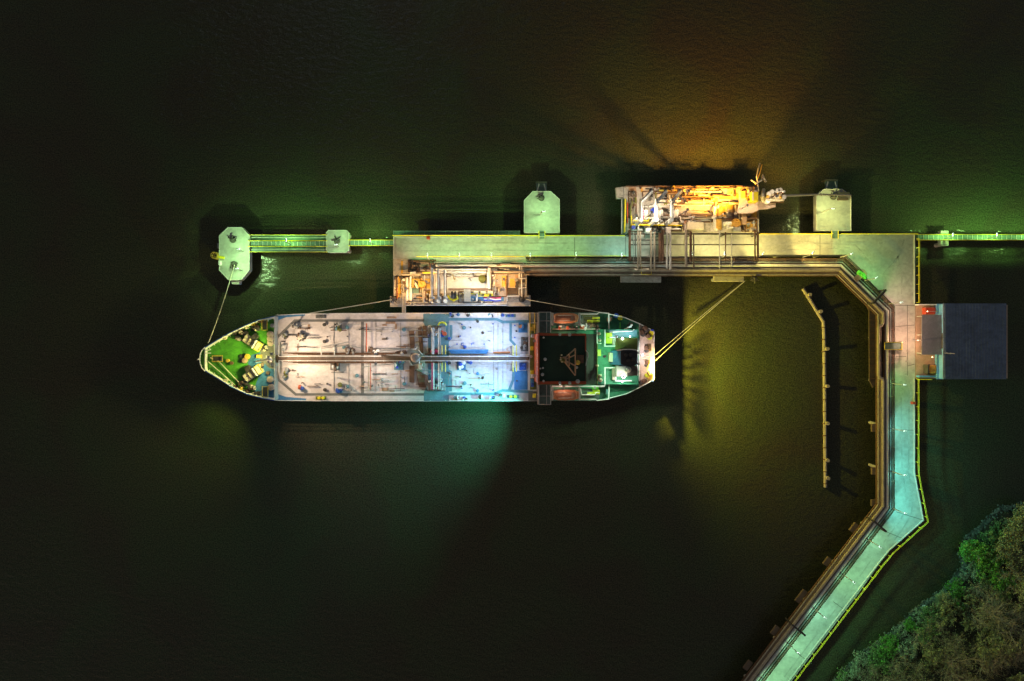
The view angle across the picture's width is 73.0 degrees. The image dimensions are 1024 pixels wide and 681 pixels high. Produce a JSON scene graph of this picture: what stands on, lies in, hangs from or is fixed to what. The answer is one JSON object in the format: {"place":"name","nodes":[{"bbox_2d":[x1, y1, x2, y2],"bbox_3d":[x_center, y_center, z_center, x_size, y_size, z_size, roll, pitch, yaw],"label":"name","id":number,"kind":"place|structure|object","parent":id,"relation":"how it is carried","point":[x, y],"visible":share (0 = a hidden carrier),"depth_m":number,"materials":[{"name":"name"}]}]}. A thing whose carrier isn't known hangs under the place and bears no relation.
{"place":"outdoors","nodes":[
{"label":"outdoors","id":0,"kind":"place"},
{"bbox_2d":[0,0,1023,680],"bbox_3d":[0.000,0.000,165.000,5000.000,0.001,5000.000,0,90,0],"label":"water","id":1,"kind":"structure","parent":0,"point":[170,510],"depth_m":165.00,"materials":[{"name":"liquid"}]},
{"bbox_2d":[217,227,251,284],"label":"mooring dolphin","id":2,"kind":"object","parent":1,"relation":"in","point":[229,251],"visible":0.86,"depth_m":160.50,"materials":[{"name":"concrete"}]},
{"bbox_2d":[326,230,351,252],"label":"mooring dolphin","id":3,"kind":"object","parent":1,"relation":"in","point":[345,236],"visible":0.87,"depth_m":160.50,"materials":[{"name":"concrete"}]},
{"bbox_2d":[248,235,327,251],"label":"walkway","id":4,"kind":"structure","parent":3,"relation":"on","point":[278,243],"depth_m":160.96,"materials":[{"name":"metal"}]},
{"bbox_2d":[348,240,392,245],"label":"walkway","id":5,"kind":"structure","parent":3,"relation":"on","point":[368,243],"depth_m":160.88,"materials":[{"name":"metal"}]},
{"bbox_2d":[197,312,654,404],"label":"tanker ship","id":6,"kind":"object","parent":1,"relation":"on","point":[540,358],"visible":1,"depth_m":158.23,"materials":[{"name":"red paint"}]},
{"bbox_2d":[553,390,578,399],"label":"lifeboat","id":7,"kind":"object","parent":6,"relation":"attached to","point":[566,394],"visible":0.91,"depth_m":150.87,"materials":[{"name":"plastic"}]},
{"bbox_2d":[553,313,578,322],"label":"lifeboat","id":8,"kind":"object","parent":6,"relation":"attached to","point":[566,318],"visible":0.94,"depth_m":150.89,"materials":[{"name":"plastic"}]},
{"bbox_2d":[390,259,530,306],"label":"loading platform","id":9,"kind":"structure","parent":1,"relation":"in","point":[400,266],"depth_m":160.70,"materials":[{"name":"concrete"}]},
{"bbox_2d":[394,276,409,297],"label":"pipework skid","id":10,"kind":"object","parent":9,"relation":"on","point":[402,283],"visible":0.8,"depth_m":159.81,"materials":[{"name":"metal"}]},
{"bbox_2d":[408,259,435,272],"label":"pipework skid","id":11,"kind":"object","parent":9,"relation":"on","point":[425,267],"visible":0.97,"depth_m":159.92,"materials":[{"name":"metal"}]},
{"bbox_2d":[418,274,430,300],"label":"pipework skid","id":12,"kind":"object","parent":9,"relation":"on","point":[424,290],"visible":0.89,"depth_m":159.87,"materials":[{"name":"metal"}]},
{"bbox_2d":[446,272,486,276],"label":"pipework skid","id":13,"kind":"object","parent":9,"relation":"on","point":[463,274],"visible":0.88,"depth_m":159.89,"materials":[{"name":"metal"}]},
{"bbox_2d":[458,291,492,302],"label":"pipework skid","id":14,"kind":"object","parent":9,"relation":"on","point":[477,296],"visible":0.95,"depth_m":160.02,"materials":[{"name":"metal"}]},
{"bbox_2d":[491,273,506,296],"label":"pipework skid","id":15,"kind":"object","parent":9,"relation":"on","point":[496,288],"visible":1,"depth_m":160.33,"materials":[{"name":"metal"}]},
{"bbox_2d":[492,263,525,270],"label":"pipework skid","id":16,"kind":"object","parent":9,"relation":"on","point":[505,269],"visible":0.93,"depth_m":159.78,"materials":[{"name":"metal"}]},
{"bbox_2d":[515,266,526,296],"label":"valve skid","id":17,"kind":"object","parent":9,"relation":"on","point":[520,282],"visible":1,"depth_m":159.60,"materials":[{"name":"metal"}]},
{"bbox_2d":[524,181,559,233],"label":"mooring dolphin","id":18,"kind":"object","parent":1,"relation":"in","point":[547,221],"visible":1,"depth_m":160.50,"materials":[{"name":"concrete"}]},
{"bbox_2d":[620,276,660,282],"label":"support platform","id":19,"kind":"structure","parent":1,"relation":"in","point":[640,279],"depth_m":161.75,"materials":[{"name":"concrete"}]},
{"bbox_2d":[393,234,923,680],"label":"jetty roadway","id":20,"kind":"structure","parent":1,"relation":"in","point":[888,260],"depth_m":160.50,"materials":[{"name":"concrete"}]},
{"bbox_2d":[393,231,519,234],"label":"railing","id":21,"kind":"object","parent":20,"relation":"attached to","point":[456,232],"visible":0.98,"depth_m":161.30,"materials":[{"name":"metal"}]},
{"bbox_2d":[392,235,539,235],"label":"railing","id":22,"kind":"object","parent":20,"relation":"on","point":[465,235],"visible":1,"depth_m":159.77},
{"bbox_2d":[626,233,756,259],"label":"pipe bridge","id":23,"kind":"structure","parent":20,"relation":"on","point":[723,234],"depth_m":156.58,"materials":[{"name":"metal"}]},
{"bbox_2d":[658,232,661,261],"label":"overhead pipe","id":24,"kind":"object","parent":23,"relation":"on","point":[659,246],"visible":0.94,"depth_m":155.92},
{"bbox_2d":[760,255,862,271],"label":"railing","id":25,"kind":"object","parent":20,"relation":"on","point":[852,262],"visible":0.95,"depth_m":160.18,"materials":[{"name":"metal"}]},
{"bbox_2d":[796,406,928,680],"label":"railing","id":26,"kind":"object","parent":20,"relation":"on","point":[926,516],"visible":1,"depth_m":159.37,"materials":[{"name":"metal"}]},
{"bbox_2d":[916,238,919,302],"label":"railing","id":27,"kind":"object","parent":20,"relation":"on","point":[918,293],"visible":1,"depth_m":159.38,"materials":[{"name":"metal"}]},
{"bbox_2d":[615,187,758,233],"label":"process platform","id":28,"kind":"structure","parent":1,"relation":"in","point":[621,192],"depth_m":159.80,"materials":[{"name":"concrete"}]},
{"bbox_2d":[628,191,637,217],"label":"pipework skid","id":29,"kind":"object","parent":28,"relation":"on","point":[632,196],"visible":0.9,"depth_m":159.01,"materials":[{"name":"metal"}]},
{"bbox_2d":[634,188,652,225],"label":"marine loader","id":30,"kind":"object","parent":28,"relation":"on","point":[643,213],"visible":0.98,"depth_m":152.65,"materials":[{"name":"metal"}]},
{"bbox_2d":[649,188,667,226],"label":"marine loader","id":31,"kind":"object","parent":28,"relation":"on","point":[658,211],"visible":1,"depth_m":152.45,"materials":[{"name":"metal"}]},
{"bbox_2d":[642,191,680,206],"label":"pipework skid","id":32,"kind":"object","parent":28,"relation":"on","point":[661,204],"visible":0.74,"depth_m":159.01,"materials":[{"name":"metal"}]},
{"bbox_2d":[658,215,683,230],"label":"pipework skid","id":33,"kind":"object","parent":28,"relation":"on","point":[675,228],"visible":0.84,"depth_m":158.17,"materials":[{"name":"metal"}]},
{"bbox_2d":[663,188,682,225],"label":"marine loader","id":34,"kind":"object","parent":28,"relation":"on","point":[673,213],"visible":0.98,"depth_m":152.65,"materials":[{"name":"metal"}]},
{"bbox_2d":[625,186,756,186],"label":"railing","id":35,"kind":"object","parent":28,"relation":"on","point":[690,186],"visible":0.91,"depth_m":159.09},
{"bbox_2d":[687,222,703,229],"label":"cabinet","id":36,"kind":"object","parent":28,"relation":"on","point":[695,225],"visible":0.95,"depth_m":159.00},
{"bbox_2d":[685,211,712,222],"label":"pipework skid","id":37,"kind":"object","parent":28,"relation":"on","point":[693,216],"visible":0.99,"depth_m":159.08,"materials":[{"name":"metal"}]},
{"bbox_2d":[684,197,714,204],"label":"pipework skid","id":38,"kind":"object","parent":28,"relation":"on","point":[694,200],"visible":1,"depth_m":158.93,"materials":[{"name":"metal"}]},
{"bbox_2d":[683,187,735,196],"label":"pipework skid","id":39,"kind":"object","parent":28,"relation":"on","point":[694,193],"visible":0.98,"depth_m":159.12,"materials":[{"name":"metal"}]},
{"bbox_2d":[716,202,738,218],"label":"pipework skid","id":40,"kind":"object","parent":28,"relation":"on","point":[726,203],"visible":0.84,"depth_m":159.07,"materials":[{"name":"metal"}]},
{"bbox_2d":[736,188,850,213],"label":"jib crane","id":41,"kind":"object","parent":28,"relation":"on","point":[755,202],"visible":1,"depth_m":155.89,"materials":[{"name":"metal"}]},
{"bbox_2d":[765,192,783,202],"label":"pipework skid","id":42,"kind":"object","parent":41,"relation":"on","point":[768,198],"visible":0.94,"depth_m":154.56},
{"bbox_2d":[526,258,894,680],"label":"pipe rack","id":43,"kind":"object","parent":1,"relation":"in","point":[801,597],"visible":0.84,"depth_m":160.97,"materials":[{"name":"metal"}]},
{"bbox_2d":[431,262,890,680],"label":"pipeline","id":44,"kind":"object","parent":43,"relation":"on","point":[890,401],"visible":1,"depth_m":160.27,"materials":[{"name":"metal"}]},
{"bbox_2d":[436,264,888,680],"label":"pipeline","id":45,"kind":"object","parent":43,"relation":"on","point":[887,412],"visible":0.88,"depth_m":160.00,"materials":[{"name":"metal"}]},
{"bbox_2d":[441,268,884,680],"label":"pipeline","id":46,"kind":"object","parent":43,"relation":"on","point":[870,522],"visible":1,"depth_m":159.93,"materials":[{"name":"metal"}]},
{"bbox_2d":[447,274,878,680],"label":"pipeline","id":47,"kind":"object","parent":43,"relation":"on","point":[811,592],"visible":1,"depth_m":160.34,"materials":[{"name":"metal"}]},
{"bbox_2d":[457,267,885,680],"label":"pipeline","id":48,"kind":"object","parent":43,"relation":"on","point":[884,380],"visible":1,"depth_m":160.28,"materials":[{"name":"metal"}]},
{"bbox_2d":[493,272,881,680],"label":"pipeline","id":49,"kind":"object","parent":43,"relation":"on","point":[846,549],"visible":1,"depth_m":160.20,"materials":[{"name":"metal"}]},
{"bbox_2d":[526,259,893,680],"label":"pipeline","id":50,"kind":"object","parent":43,"relation":"on","point":[833,587],"visible":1,"depth_m":160.47,"materials":[{"name":"metal"}]},
{"bbox_2d":[884,342,901,349],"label":"stile","id":51,"kind":"object","parent":43,"relation":"on","point":[892,346],"visible":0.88,"depth_m":158.70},
{"bbox_2d":[711,276,743,281],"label":"support platform","id":52,"kind":"structure","parent":1,"relation":"in","point":[727,279],"depth_m":161.75,"materials":[{"name":"concrete"}]},
{"bbox_2d":[801,288,829,487],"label":"floating boom","id":53,"kind":"object","parent":1,"relation":"on","point":[825,423],"visible":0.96,"depth_m":164.15,"materials":[{"name":"plastic"}]},
{"bbox_2d":[813,179,850,231],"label":"mooring dolphin","id":54,"kind":"object","parent":1,"relation":"in","point":[838,218],"visible":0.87,"depth_m":160.50,"materials":[{"name":"concrete"}]},
{"bbox_2d":[934,231,948,246],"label":"mooring dolphin","id":55,"kind":"object","parent":1,"relation":"in","point":[940,243],"visible":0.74,"depth_m":161.20,"materials":[{"name":"concrete"}]},
{"bbox_2d":[916,234,1023,239],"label":"walkway","id":56,"kind":"structure","parent":55,"relation":"on","point":[970,236],"depth_m":160.88,"materials":[{"name":"metal"}]},
{"bbox_2d":[915,303,1007,378],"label":"platform","id":57,"kind":"structure","parent":1,"relation":"in","point":[964,341],"depth_m":157.00,"materials":[{"name":"metal"}]},
{"bbox_2d":[923,364,935,373],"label":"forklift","id":58,"kind":"object","parent":57,"relation":"on","point":[928,369],"visible":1,"depth_m":159.20,"materials":[{"name":"metal"}]},
{"bbox_2d":[845,508,1023,680],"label":"shore ground","id":59,"kind":"structure","parent":0,"point":[959,630],"depth_m":162.30,"materials":[{"name":"plant"}]},
{"bbox_2d":[843,663,861,680],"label":"bush","id":60,"kind":"object","parent":59,"relation":"on","point":[852,674],"visible":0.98,"depth_m":163.31,"materials":[{"name":"green plant"}]},
{"bbox_2d":[852,651,875,669],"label":"bush","id":61,"kind":"object","parent":59,"relation":"on","point":[858,660],"visible":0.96,"depth_m":163.94,"materials":[{"name":"green plant"}]},
{"bbox_2d":[855,660,884,680],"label":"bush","id":62,"kind":"object","parent":59,"relation":"on","point":[871,676],"visible":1,"depth_m":162.49,"materials":[{"name":"green plant"}]},
{"bbox_2d":[867,642,888,666],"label":"bush","id":63,"kind":"object","parent":59,"relation":"on","point":[875,651],"visible":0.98,"depth_m":163.27,"materials":[{"name":"green plant"}]},
{"bbox_2d":[868,655,892,676],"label":"bush","id":64,"kind":"object","parent":59,"relation":"on","point":[886,664],"visible":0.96,"depth_m":162.47,"materials":[{"name":"green plant"}]},
{"bbox_2d":[873,633,901,670],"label":"leafy tree","id":65,"kind":"object","parent":59,"relation":"on","point":[890,648],"visible":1,"depth_m":162.91,"materials":[{"name":"green plant"}]},
{"bbox_2d":[881,642,913,680],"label":"brushwood","id":66,"kind":"object","parent":59,"relation":"on","point":[896,668],"visible":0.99,"depth_m":161.94,"materials":[{"name":"green plant"}]},
{"bbox_2d":[891,622,915,646],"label":"bush","id":67,"kind":"object","parent":59,"relation":"on","point":[904,634],"visible":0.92,"depth_m":163.76,"materials":[{"name":"green plant"}]},
{"bbox_2d":[895,638,918,661],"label":"bush","id":68,"kind":"object","parent":59,"relation":"on","point":[902,651],"visible":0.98,"depth_m":162.53,"materials":[{"name":"green plant"}]},
{"bbox_2d":[909,658,933,680],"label":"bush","id":69,"kind":"object","parent":59,"relation":"on","point":[917,668],"visible":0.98,"depth_m":161.32,"materials":[{"name":"green plant"}]},
{"bbox_2d":[909,621,938,653],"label":"brushwood","id":70,"kind":"object","parent":59,"relation":"on","point":[915,643],"visible":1,"depth_m":161.53,"materials":[{"name":"green plant"}]},
{"bbox_2d":[914,616,940,644],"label":"bush","id":71,"kind":"object","parent":59,"relation":"on","point":[927,633],"visible":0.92,"depth_m":162.01,"materials":[{"name":"green plant"}]},
{"bbox_2d":[832,501,1023,680],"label":"shore rubble","id":72,"kind":"object","parent":59,"relation":"on","point":[984,522],"visible":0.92,"depth_m":164.82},
{"bbox_2d":[918,605,939,623],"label":"bush","id":73,"kind":"object","parent":59,"relation":"on","point":[927,612],"visible":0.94,"depth_m":163.15,"materials":[{"name":"green plant"}]},
{"bbox_2d":[915,608,955,643],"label":"brushwood","id":74,"kind":"object","parent":59,"relation":"on","point":[926,626],"visible":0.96,"depth_m":161.84,"materials":[{"name":"green plant"}]},
{"bbox_2d":[920,643,953,672],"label":"bush","id":75,"kind":"object","parent":59,"relation":"on","point":[928,654],"visible":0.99,"depth_m":160.28,"materials":[{"name":"green plant"}]},
{"bbox_2d":[929,591,958,620],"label":"bush","id":76,"kind":"object","parent":59,"relation":"on","point":[943,598],"visible":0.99,"depth_m":162.05,"materials":[{"name":"green plant"}]},
{"bbox_2d":[935,603,955,627],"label":"bush","id":77,"kind":"object","parent":59,"relation":"on","point":[944,615],"visible":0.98,"depth_m":161.76,"materials":[{"name":"green plant"}]},
{"bbox_2d":[931,633,964,669],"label":"brushwood","id":78,"kind":"object","parent":59,"relation":"on","point":[945,652],"visible":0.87,"depth_m":160.85,"materials":[{"name":"brown plant"}]},
{"bbox_2d":[934,645,969,680],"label":"bare tree","id":79,"kind":"object","parent":59,"relation":"on","point":[957,678],"visible":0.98,"depth_m":158.92,"materials":[{"name":"brown plant"}]},
{"bbox_2d":[944,577,965,610],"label":"leafy tree","id":80,"kind":"object","parent":59,"relation":"on","point":[956,587],"visible":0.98,"depth_m":162.93,"materials":[{"name":"green plant"}]},
{"bbox_2d":[942,631,971,653],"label":"brushwood","id":81,"kind":"object","parent":59,"relation":"on","point":[956,638],"visible":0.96,"depth_m":160.85,"materials":[{"name":"brown plant"}]},
{"bbox_2d":[939,648,978,680],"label":"brushwood","id":82,"kind":"object","parent":59,"relation":"on","point":[960,669],"visible":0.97,"depth_m":159.48,"materials":[{"name":"brown plant"}]},
{"bbox_2d":[953,599,969,615],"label":"bush","id":83,"kind":"object","parent":59,"relation":"on","point":[961,611],"visible":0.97,"depth_m":162.69,"materials":[{"name":"green plant"}]},
{"bbox_2d":[960,615,974,631],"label":"bush","id":84,"kind":"object","parent":59,"relation":"on","point":[967,623],"visible":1,"depth_m":161.19,"materials":[{"name":"green plant"}]},
{"bbox_2d":[958,540,980,568],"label":"leafy tree","id":85,"kind":"object","parent":59,"relation":"on","point":[961,549],"visible":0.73,"depth_m":162.91,"materials":[{"name":"green plant"}]},
{"bbox_2d":[962,582,977,602],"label":"bush","id":86,"kind":"object","parent":59,"relation":"on","point":[970,598],"visible":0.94,"depth_m":162.71,"materials":[{"name":"green plant"}]},
{"bbox_2d":[967,560,985,579],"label":"bush","id":87,"kind":"object","parent":59,"relation":"on","point":[974,573],"visible":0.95,"depth_m":162.86,"materials":[{"name":"green plant"}]},
{"bbox_2d":[955,591,1006,641],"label":"brushwood","id":88,"kind":"object","parent":59,"relation":"on","point":[978,620],"visible":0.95,"depth_m":160.93,"materials":[{"name":"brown plant"}]},
{"bbox_2d":[965,577,1000,611],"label":"brushwood","id":89,"kind":"object","parent":59,"relation":"on","point":[979,588],"visible":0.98,"depth_m":161.97,"materials":[{"name":"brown plant"}]},
{"bbox_2d":[960,539,1008,568],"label":"leafy tree","id":90,"kind":"object","parent":59,"relation":"on","point":[972,545],"visible":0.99,"depth_m":161.56,"materials":[{"name":"green plant"}]},
{"bbox_2d":[974,568,998,591],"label":"bush","id":91,"kind":"object","parent":59,"relation":"on","point":[987,578],"visible":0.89,"depth_m":162.22,"materials":[{"name":"green plant"}]},
{"bbox_2d":[975,552,1000,577],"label":"leafy tree","id":92,"kind":"object","parent":59,"relation":"on","point":[984,569],"visible":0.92,"depth_m":161.94,"materials":[{"name":"green plant"}]},
{"bbox_2d":[964,650,1014,679],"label":"bare tree","id":93,"kind":"object","parent":59,"relation":"on","point":[995,660],"visible":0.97,"depth_m":158.14,"materials":[{"name":"brown plant"}]},
{"bbox_2d":[978,530,1003,549],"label":"bush","id":94,"kind":"object","parent":59,"relation":"on","point":[991,539],"visible":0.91,"depth_m":162.41,"materials":[{"name":"green plant"}]},
{"bbox_2d":[975,590,1011,621],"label":"brushwood","id":95,"kind":"object","parent":59,"relation":"on","point":[990,606],"visible":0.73,"depth_m":161.42,"materials":[{"name":"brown plant"}]},
{"bbox_2d":[978,589,1017,631],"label":"bare tree","id":96,"kind":"object","parent":59,"relation":"on","point":[997,611],"visible":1,"depth_m":158.73,"materials":[{"name":"brown plant"}]},
{"bbox_2d":[983,544,1012,566],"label":"bush","id":97,"kind":"object","parent":59,"relation":"on","point":[991,553],"visible":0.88,"depth_m":161.34,"materials":[{"name":"green plant"}]},
{"bbox_2d":[984,587,1012,616],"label":"brushwood","id":98,"kind":"object","parent":59,"relation":"on","point":[997,598],"visible":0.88,"depth_m":161.36,"materials":[{"name":"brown plant"}]},
{"bbox_2d":[976,622,1022,667],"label":"bush","id":99,"kind":"object","parent":59,"relation":"on","point":[994,653],"visible":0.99,"depth_m":158.36,"materials":[{"name":"green plant"}]},
{"bbox_2d":[988,565,1015,589],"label":"leafy tree","id":100,"kind":"object","parent":59,"relation":"on","point":[999,585],"visible":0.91,"depth_m":160.80,"materials":[{"name":"green plant"}]},
{"bbox_2d":[987,614,1019,639],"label":"brushwood","id":101,"kind":"object","parent":59,"relation":"on","point":[992,623],"visible":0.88,"depth_m":159.56,"materials":[{"name":"brown plant"}]},
{"bbox_2d":[994,583,1013,602],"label":"bush","id":102,"kind":"object","parent":59,"relation":"on","point":[1006,591],"visible":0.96,"depth_m":161.29,"materials":[{"name":"green plant"}]},
{"bbox_2d":[989,641,1023,672],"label":"bare tree","id":103,"kind":"object","parent":59,"relation":"on","point":[1017,654],"visible":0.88,"depth_m":157.87,"materials":[{"name":"brown plant"}]},
{"bbox_2d":[990,564,1023,602],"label":"brushwood","id":104,"kind":"object","parent":59,"relation":"on","point":[1015,574],"visible":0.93,"depth_m":159.92,"materials":[{"name":"brown plant"}]},
{"bbox_2d":[992,610,1023,651],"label":"bare tree","id":105,"kind":"object","parent":59,"relation":"on","point":[1011,638],"visible":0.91,"depth_m":159.03,"materials":[{"name":"brown plant"}]},
{"bbox_2d":[994,533,1023,570],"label":"bush","id":106,"kind":"object","parent":59,"relation":"on","point":[1011,553],"visible":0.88,"depth_m":160.10,"materials":[{"name":"green plant"}]},
{"bbox_2d":[998,514,1023,552],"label":"bush","id":107,"kind":"object","parent":59,"relation":"on","point":[1011,532],"visible":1,"depth_m":159.72,"materials":[{"name":"green plant"}]},
{"bbox_2d":[1001,590,1023,631],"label":"brushwood","id":108,"kind":"object","parent":59,"relation":"on","point":[1019,613],"visible":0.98,"depth_m":159.84,"materials":[{"name":"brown plant"}]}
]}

